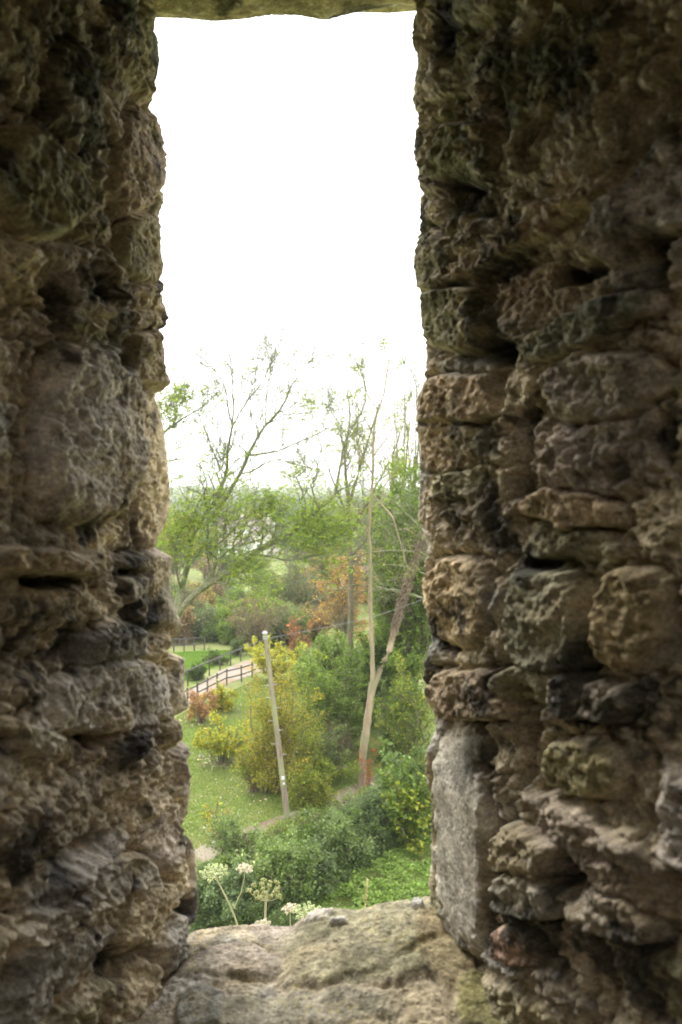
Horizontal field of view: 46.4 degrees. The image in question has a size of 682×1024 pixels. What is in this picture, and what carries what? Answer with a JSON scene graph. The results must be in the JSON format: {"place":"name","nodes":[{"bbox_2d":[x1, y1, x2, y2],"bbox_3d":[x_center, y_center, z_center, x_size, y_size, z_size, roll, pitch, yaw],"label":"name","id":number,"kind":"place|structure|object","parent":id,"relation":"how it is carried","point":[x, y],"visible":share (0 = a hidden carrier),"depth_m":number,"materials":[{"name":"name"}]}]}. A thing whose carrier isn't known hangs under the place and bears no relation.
{"place":"outdoors","nodes":[
{"label":"outdoors","id":0,"kind":"place"},
{"bbox_2d":[149,11,426,488],"label":"sky","id":1,"kind":"structure","parent":0,"point":[291,183],"materials":[{"name":"white"}]},
{"bbox_2d":[195,773,387,864],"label":"path","id":2,"kind":"structure","parent":0,"point":[262,825],"depth_m":29.77,"materials":[{"name":"beige gravel"}]},
{"bbox_2d":[168,488,436,923],"bbox_3d":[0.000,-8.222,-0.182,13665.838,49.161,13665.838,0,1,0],"label":"ground","id":3,"kind":"structure","parent":0,"point":[193,574],"depth_m":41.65,"materials":[{"name":"green plant"}]},
{"bbox_2d":[162,512,201,574],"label":"background tree","id":4,"kind":"object","parent":3,"relation":"on","point":[179,565],"visible":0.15,"depth_m":119.98,"materials":[{"name":"green plant"}]},
{"bbox_2d":[171,637,204,651],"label":"meadow fence","id":5,"kind":"object","parent":3,"relation":"on","point":[193,638],"visible":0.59,"depth_m":62.38,"materials":[{"name":"grey wood"}]},
{"bbox_2d":[184,660,206,680],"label":"path shrub","id":6,"kind":"object","parent":3,"relation":"on","point":[193,674],"visible":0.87,"depth_m":52.58,"materials":[{"name":"green plant"}]},
{"bbox_2d":[185,687,220,722],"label":"garden shrub","id":7,"kind":"object","parent":3,"relation":"on","point":[200,707],"visible":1,"depth_m":42.68,"materials":[{"name":"orange plant"}]},
{"bbox_2d":[195,513,225,552],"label":"background tree","id":8,"kind":"object","parent":3,"relation":"on","point":[209,535],"visible":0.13,"depth_m":139.41,"materials":[{"name":"green plant"}]},
{"bbox_2d":[196,851,232,876],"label":"hedge shrub","id":9,"kind":"object","parent":3,"relation":"on","point":[222,860],"visible":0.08,"depth_m":24.66,"materials":[{"name":"green plant"}]},
{"bbox_2d":[198,796,231,837],"bbox_3d":[-4.504,10.922,28.525,1.241,1.527,0.864,1,2,37],"label":"young tree","id":10,"kind":"object","parent":3,"relation":"on","point":[209,814],"visible":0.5,"depth_m":28.54,"materials":[{"name":"yellow plant"}]},
{"bbox_2d":[201,646,231,665],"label":"path shrub","id":11,"kind":"object","parent":3,"relation":"on","point":[215,655],"visible":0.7,"depth_m":57.31,"materials":[{"name":"green plant"}]},
{"bbox_2d":[185,643,251,685],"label":"post and rail fence","id":12,"kind":"object","parent":3,"relation":"on","point":[220,656],"visible":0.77,"depth_m":55.58,"materials":[{"name":"brown wood"}]},
{"bbox_2d":[204,499,233,525],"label":"background tree","id":13,"kind":"object","parent":3,"relation":"on","point":[213,509],"visible":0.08,"depth_m":227.75,"materials":[{"name":"green plant"}]},
{"bbox_2d":[192,710,250,765],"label":"garden shrub","id":14,"kind":"object","parent":3,"relation":"on","point":[224,748],"visible":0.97,"depth_m":36.28,"materials":[{"name":"yellow plant"}]},
{"bbox_2d":[188,859,259,933],"bbox_3d":[-3.481,10.879,22.301,2.164,2.220,2.330,0,1,19],"label":"hedge shrub","id":15,"kind":"object","parent":3,"relation":"on","point":[211,903],"visible":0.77,"depth_m":21.95,"materials":[{"name":"green plant"}]},
{"bbox_2d":[210,679,239,711],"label":"garden shrub","id":16,"kind":"object","parent":3,"relation":"on","point":[223,697],"visible":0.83,"depth_m":44.87,"materials":[{"name":"yellow plant"}]},
{"bbox_2d":[199,863,252,924],"bbox_3d":[-0.264,1.779,2.602,0.638,1.276,0.586,0,1,0],"label":"cow parsley","id":17,"kind":"object","parent":3,"relation":"on","point":[214,873],"visible":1,"depth_m":2.58,"materials":[{"name":"white plant"}]},
{"bbox_2d":[185,656,270,704],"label":"footpath","id":18,"kind":"structure","parent":3,"relation":"on","point":[230,674],"depth_m":53.74,"materials":[{"name":"beige gravel"}]},
{"bbox_2d":[185,656,272,701],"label":"post and rail fence","id":19,"kind":"object","parent":3,"relation":"on","point":[216,676],"visible":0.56,"depth_m":49.89,"materials":[{"name":"brown wood"}]},
{"bbox_2d":[210,586,251,601],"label":"background tree","id":20,"kind":"object","parent":3,"relation":"on","point":[240,594],"visible":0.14,"depth_m":89.58,"materials":[{"name":"green plant"}]},
{"bbox_2d":[216,514,245,533],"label":"house","id":21,"kind":"structure","parent":3,"relation":"on","point":[230,524],"depth_m":187.49,"materials":[{"name":"tile"}]},
{"bbox_2d":[199,805,273,871],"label":"hedge shrub","id":22,"kind":"object","parent":3,"relation":"on","point":[224,843],"visible":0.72,"depth_m":25.46,"materials":[{"name":"green plant"}]},
{"bbox_2d":[217,529,255,555],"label":"house","id":23,"kind":"structure","parent":3,"relation":"on","point":[251,537],"depth_m":148.23,"materials":[{"name":"tile"}]},
{"bbox_2d":[229,637,248,655],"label":"path shrub","id":24,"kind":"object","parent":3,"relation":"on","point":[235,644],"visible":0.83,"depth_m":60.53,"materials":[{"name":"green plant"}]},
{"bbox_2d":[229,737,267,792],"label":"scrub bush","id":25,"kind":"object","parent":3,"relation":"on","point":[244,768],"visible":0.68,"depth_m":32.83,"materials":[{"name":"green plant"}]},
{"bbox_2d":[207,882,304,926],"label":"hedge shrub","id":26,"kind":"object","parent":3,"relation":"on","point":[245,919],"visible":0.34,"depth_m":21.55,"materials":[{"name":"green plant"}]},
{"bbox_2d":[224,592,291,647],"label":"shrub","id":27,"kind":"object","parent":3,"relation":"on","point":[256,624],"visible":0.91,"depth_m":63.01,"materials":[{"name":"green plant"}]},
{"bbox_2d":[243,515,280,554],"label":"house","id":28,"kind":"structure","parent":3,"relation":"on","point":[266,551],"depth_m":162.56,"materials":[{"name":"tile"}]},
{"bbox_2d":[255,918,270,925],"bbox_3d":[-0.164,1.806,2.310,0.675,1.277,0.712,1,1,22],"label":"cow parsley","id":29,"kind":"object","parent":3,"relation":"on","point":[265,921],"visible":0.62,"depth_m":2.28,"materials":[{"name":"white plant"}]},
{"bbox_2d":[245,878,281,918],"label":"hogweed","id":30,"kind":"object","parent":3,"relation":"on","point":[264,891],"visible":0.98,"depth_m":2.37,"materials":[{"name":"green plant"}]},
{"bbox_2d":[249,570,284,588],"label":"background tree","id":31,"kind":"object","parent":3,"relation":"on","point":[263,582],"visible":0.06,"depth_m":95.75,"materials":[{"name":"green plant"}]},
{"bbox_2d":[243,633,307,682],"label":"garden shrub","id":32,"kind":"object","parent":3,"relation":"on","point":[277,656],"visible":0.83,"depth_m":52.14,"materials":[{"name":"yellow plant"}]},
{"bbox_2d":[229,823,323,914],"bbox_3d":[-1.871,10.452,23.437,2.459,3.040,2.609,1,2,37],"label":"hedge shrub","id":33,"kind":"object","parent":3,"relation":"on","point":[286,863],"visible":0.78,"depth_m":23.21,"materials":[{"name":"green plant"}]},
{"bbox_2d":[262,631,290,821],"bbox_3d":[-2.433,8.086,29.906,1.162,7.224,0.240,0,1,15],"label":"utility pole","id":34,"kind":"object","parent":3,"relation":"on","point":[274,707],"visible":0.99,"depth_m":29.84,"materials":[{"name":"grey wood"}]},
{"bbox_2d":[186,639,263,670],"bbox_3d":[-6.159,6.257,31.412,7.311,3.090,0.251,1,1,26],"label":"cable","id":35,"kind":"object","parent":34,"relation":"attached to","point":[224,655],"visible":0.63,"depth_m":30.37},
{"bbox_2d":[271,599,423,637],"bbox_3d":[2.012,3.803,32.820,11.387,1.782,0.360,-1,2,-33],"label":"cable","id":36,"kind":"object","parent":34,"relation":"attached to","point":[348,622],"visible":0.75,"depth_m":31.42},
{"bbox_2d":[259,505,305,555],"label":"background tree","id":37,"kind":"object","parent":3,"relation":"on","point":[280,531],"visible":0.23,"depth_m":149.44,"materials":[{"name":"green plant"}]},
{"bbox_2d":[242,649,325,794],"bbox_3d":[-2.500,8.767,32.657,3.674,6.283,3.198,0,1,17],"label":"willow shrub","id":38,"kind":"object","parent":3,"relation":"on","point":[271,778],"visible":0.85,"depth_m":32.58,"materials":[{"name":"green plant"}]},
{"bbox_2d":[205,785,370,863],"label":"path weeds","id":39,"kind":"object","parent":3,"relation":"on","point":[300,819],"visible":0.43,"depth_m":29.55,"materials":[{"name":"green plant"}]},
{"bbox_2d":[281,902,296,925],"bbox_3d":[-0.228,1.863,2.544,0.638,1.228,0.518,1,2,35],"label":"cow parsley","id":40,"kind":"object","parent":3,"relation":"on","point":[288,907],"visible":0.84,"depth_m":2.53,"materials":[{"name":"white plant"}]},
{"bbox_2d":[155,298,423,639],"bbox_3d":[-2.941,2.104,32.594,13.618,22.444,7.556,0,1,0],"label":"ash tree","id":41,"kind":"object","parent":3,"relation":"on","point":[181,601],"visible":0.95,"depth_m":31.69,"materials":[{"name":"green plant"}]},
{"bbox_2d":[155,500,428,646],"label":"valley thicket","id":42,"kind":"object","parent":3,"relation":"on","point":[218,632],"visible":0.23,"depth_m":69.33,"materials":[{"name":"green plant"}]},
{"bbox_2d":[267,541,321,604],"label":"twiggy tree","id":43,"kind":"object","parent":3,"relation":"on","point":[290,589],"visible":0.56,"depth_m":74.94,"materials":[{"name":"green plant"}]},
{"bbox_2d":[169,485,419,522],"bbox_3d":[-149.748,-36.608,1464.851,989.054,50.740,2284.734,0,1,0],"label":"wood","id":44,"kind":"object","parent":3,"relation":"on","point":[273,489],"visible":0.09,"depth_m":933.17,"materials":[{"name":"green plant"}]},
{"bbox_2d":[176,674,420,902],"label":"fallen leaves","id":45,"kind":"object","parent":3,"relation":"on","point":[223,766],"visible":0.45,"depth_m":35.99,"materials":[{"name":"yellow plant"}]},
{"bbox_2d":[284,615,313,660],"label":"red shrub","id":46,"kind":"object","parent":3,"relation":"on","point":[294,640],"visible":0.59,"depth_m":58.13,"materials":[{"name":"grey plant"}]},
{"bbox_2d":[266,694,333,758],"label":"scrub bush","id":47,"kind":"object","parent":3,"relation":"on","point":[308,707],"visible":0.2,"depth_m":36.46,"materials":[{"name":"green plant"}]},
{"bbox_2d":[264,832,340,895],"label":"hedge shrub","id":48,"kind":"object","parent":3,"relation":"on","point":[326,867],"visible":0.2,"depth_m":24.32,"materials":[{"name":"green plant"}]},
{"bbox_2d":[275,492,335,524],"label":"background tree","id":49,"kind":"object","parent":3,"relation":"on","point":[296,507],"visible":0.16,"depth_m":258.69,"materials":[{"name":"green plant"}]},
{"bbox_2d":[292,901,320,919],"bbox_3d":[-0.104,1.812,2.432,0.685,1.215,0.545,0,1,-10],"label":"cow parsley","id":50,"kind":"object","parent":3,"relation":"on","point":[302,914],"visible":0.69,"depth_m":2.43,"materials":[{"name":"green plant"}]},
{"bbox_2d":[279,762,339,810],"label":"scrub bush","id":51,"kind":"object","parent":3,"relation":"on","point":[312,792],"visible":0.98,"depth_m":30.94,"materials":[{"name":"green plant"}]},
{"bbox_2d":[188,819,431,935],"bbox_3d":[-0.360,11.480,26.064,8.491,0.836,10.040,0,1,0],"label":"nettle ground cover","id":52,"kind":"object","parent":3,"relation":"on","point":[395,862],"visible":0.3,"depth_m":25.04,"materials":[{"name":"green plant"}]},
{"bbox_2d":[288,724,331,781],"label":"willow shrub","id":53,"kind":"object","parent":3,"relation":"on","point":[311,741],"visible":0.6,"depth_m":33.29,"materials":[{"name":"green plant"}]},
{"bbox_2d":[289,650,339,724],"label":"hazel shrub","id":54,"kind":"object","parent":3,"relation":"on","point":[309,675],"visible":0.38,"depth_m":42.96,"materials":[{"name":"green plant"}]},
{"bbox_2d":[296,494,343,556],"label":"background tree","id":55,"kind":"object","parent":3,"relation":"on","point":[321,525],"visible":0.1,"depth_m":134.72,"materials":[{"name":"green plant"}]},
{"bbox_2d":[286,628,355,682],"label":"hazel shrub","id":56,"kind":"object","parent":3,"relation":"on","point":[338,652],"visible":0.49,"depth_m":50.16,"materials":[{"name":"green plant"}]},
{"bbox_2d":[301,546,342,592],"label":"background tree","id":57,"kind":"object","parent":3,"relation":"on","point":[311,562],"visible":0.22,"depth_m":92.08,"materials":[{"name":"green plant"}]},
{"bbox_2d":[286,746,360,786],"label":"scrub bush","id":58,"kind":"object","parent":3,"relation":"on","point":[327,767],"visible":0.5,"depth_m":33.33,"materials":[{"name":"green plant"}]},
{"bbox_2d":[298,719,358,777],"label":"scrub bush","id":59,"kind":"object","parent":3,"relation":"on","point":[340,758],"visible":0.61,"depth_m":34.63,"materials":[{"name":"green plant"}]},
{"bbox_2d":[309,711,361,763],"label":"scrub bush","id":60,"kind":"object","parent":3,"relation":"on","point":[345,741],"visible":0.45,"depth_m":36.38,"materials":[{"name":"green plant"}]},
{"bbox_2d":[292,640,379,750],"bbox_3d":[-0.118,9.115,38.420,4.328,5.296,4.079,0,1,20],"label":"hazel shrub","id":61,"kind":"object","parent":3,"relation":"on","point":[328,700],"visible":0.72,"depth_m":38.29,"materials":[{"name":"green plant"}]},
{"bbox_2d":[296,802,377,872],"bbox_3d":[-0.212,10.718,25.941,1.951,2.160,2.798,-1,2,-41],"label":"hedge shrub","id":62,"kind":"object","parent":3,"relation":"on","point":[333,831],"visible":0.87,"depth_m":25.64,"materials":[{"name":"green plant"}]},
{"bbox_2d":[296,546,381,654],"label":"copper tree","id":63,"kind":"object","parent":3,"relation":"on","point":[341,607],"visible":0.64,"depth_m":60.31,"materials":[{"name":"orange plant"}]},
{"bbox_2d":[0,0,681,1023],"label":"castle tower","id":64,"kind":"structure","parent":3,"relation":"on","point":[548,242],"depth_m":1.19,"materials":[{"name":"stone"}]},
{"bbox_2d":[272,334,419,696],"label":"airy tree","id":65,"kind":"object","parent":3,"relation":"on","point":[360,461],"visible":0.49,"depth_m":46.07,"materials":[{"name":"green plant"}]},
{"bbox_2d":[324,523,378,600],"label":"background tree","id":66,"kind":"object","parent":3,"relation":"on","point":[354,561],"visible":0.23,"depth_m":83.65,"materials":[{"name":"green plant"}]},
{"bbox_2d":[276,469,428,635],"bbox_3d":[1.089,4.815,36.622,7.545,13.944,5.866,1,1,31],"label":"bare tree","id":67,"kind":"object","parent":3,"relation":"on","point":[382,587],"visible":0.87,"depth_m":36.47,"materials":[{"name":"green plant"}]},
{"bbox_2d":[319,806,391,862],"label":"hedge shrub","id":68,"kind":"object","parent":3,"relation":"on","point":[362,830],"visible":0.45,"depth_m":26.89,"materials":[{"name":"green plant"}]},
{"bbox_2d":[341,558,381,595],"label":"house","id":69,"kind":"structure","parent":3,"relation":"on","point":[361,568],"depth_m":98.02,"materials":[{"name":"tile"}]},
{"bbox_2d":[335,635,390,728],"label":"hazel shrub","id":70,"kind":"object","parent":3,"relation":"on","point":[364,699],"visible":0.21,"depth_m":41.92,"materials":[{"name":"green plant"}]},
{"bbox_2d":[336,779,396,851],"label":"hedge shrub","id":71,"kind":"object","parent":3,"relation":"on","point":[371,803],"visible":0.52,"depth_m":27.82,"materials":[{"name":"green plant"}]},
{"bbox_2d":[364,878,368,907],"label":"dry grass stalk","id":72,"kind":"object","parent":3,"relation":"on","point":[366,893],"visible":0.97,"depth_m":6.07,"materials":[{"name":"plant"}]},
{"bbox_2d":[342,492,391,552],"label":"background tree","id":73,"kind":"object","parent":3,"relation":"on","point":[366,521],"visible":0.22,"depth_m":124.64,"materials":[{"name":"green plant"}]},
{"bbox_2d":[348,580,397,728],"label":"green tree","id":74,"kind":"object","parent":3,"relation":"on","point":[380,652],"visible":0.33,"depth_m":41.23,"materials":[{"name":"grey plant"}]},
{"bbox_2d":[323,327,427,786],"bbox_3d":[2.080,2.260,32.939,5.708,19.660,3.182,0,1,0],"label":"forked tree","id":75,"kind":"object","parent":3,"relation":"on","point":[409,574],"visible":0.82,"depth_m":33.23,"materials":[{"name":"brown plant"}]},
{"bbox_2d":[358,741,378,789],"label":"climbing vine","id":76,"kind":"object","parent":75,"relation":"attached to","point":[367,767],"visible":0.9,"depth_m":33.11,"materials":[{"name":"red plant"}]},
{"bbox_2d":[365,501,410,578],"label":"background tree","id":77,"kind":"object","parent":3,"relation":"on","point":[382,539],"visible":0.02,"depth_m":75.66,"materials":[{"name":"green plant"}]},
{"bbox_2d":[364,479,418,700],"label":"green tree","id":78,"kind":"object","parent":3,"relation":"on","point":[374,610],"visible":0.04,"depth_m":45.92,"materials":[{"name":"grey plant"}]},
{"bbox_2d":[377,382,408,578],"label":"bare tree","id":79,"kind":"object","parent":3,"relation":"on","point":[391,442],"visible":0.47,"depth_m":65.82,"materials":[{"name":"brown plant"}]},
{"bbox_2d":[361,437,431,706],"bbox_3d":[3.486,3.853,39.991,5.089,15.221,5.529,0,1,0],"label":"green tree","id":80,"kind":"object","parent":3,"relation":"on","point":[407,643],"visible":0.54,"depth_m":39.40,"materials":[{"name":"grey plant"}]},
{"bbox_2d":[367,737,425,800],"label":"scrub bush","id":81,"kind":"object","parent":3,"relation":"on","point":[388,757],"visible":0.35,"depth_m":30.85,"materials":[{"name":"green plant"}]},
{"bbox_2d":[372,675,429,762],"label":"scrub bush","id":82,"kind":"object","parent":3,"relation":"on","point":[388,736],"visible":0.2,"depth_m":36.62,"materials":[{"name":"green plant"}]},
{"bbox_2d":[372,649,435,764],"bbox_3d":[2.947,8.764,35.072,3.304,5.586,2.508,0,1,0],"label":"scrub bush","id":83,"kind":"object","parent":3,"relation":"on","point":[403,733],"visible":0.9,"depth_m":34.95,"materials":[{"name":"green plant"}]},
{"bbox_2d":[378,764,432,856],"bbox_3d":[2.375,10.240,27.384,2.230,2.958,1.755,0,1,0],"label":"hedge shrub","id":84,"kind":"object","parent":3,"relation":"on","point":[408,803],"visible":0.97,"depth_m":27.19,"materials":[{"name":"green plant"}]},
{"bbox_2d":[390,349,422,530],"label":"bare tree","id":85,"kind":"object","parent":3,"relation":"on","point":[408,431],"visible":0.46,"depth_m":57.85,"materials":[{"name":"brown plant"}]},
{"bbox_2d":[394,484,418,545],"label":"background tree","id":86,"kind":"object","parent":3,"relation":"on","point":[405,508],"visible":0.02,"depth_m":109.65,"materials":[{"name":"green plant"}]},
{"bbox_2d":[394,365,424,681],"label":"bare tree","id":87,"kind":"object","parent":3,"relation":"on","point":[414,446],"visible":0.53,"depth_m":51.80,"materials":[{"name":"brown plant"}]},
{"bbox_2d":[392,744,432,836],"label":"scrub bush","id":88,"kind":"object","parent":3,"relation":"on","point":[412,768],"visible":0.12,"depth_m":28.70,"materials":[{"name":"green plant"}]},
{"bbox_2d":[403,327,428,656],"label":"bare tree","id":89,"kind":"object","parent":3,"relation":"on","point":[416,394],"visible":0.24,"depth_m":59.02,"materials":[{"name":"grey plant"}]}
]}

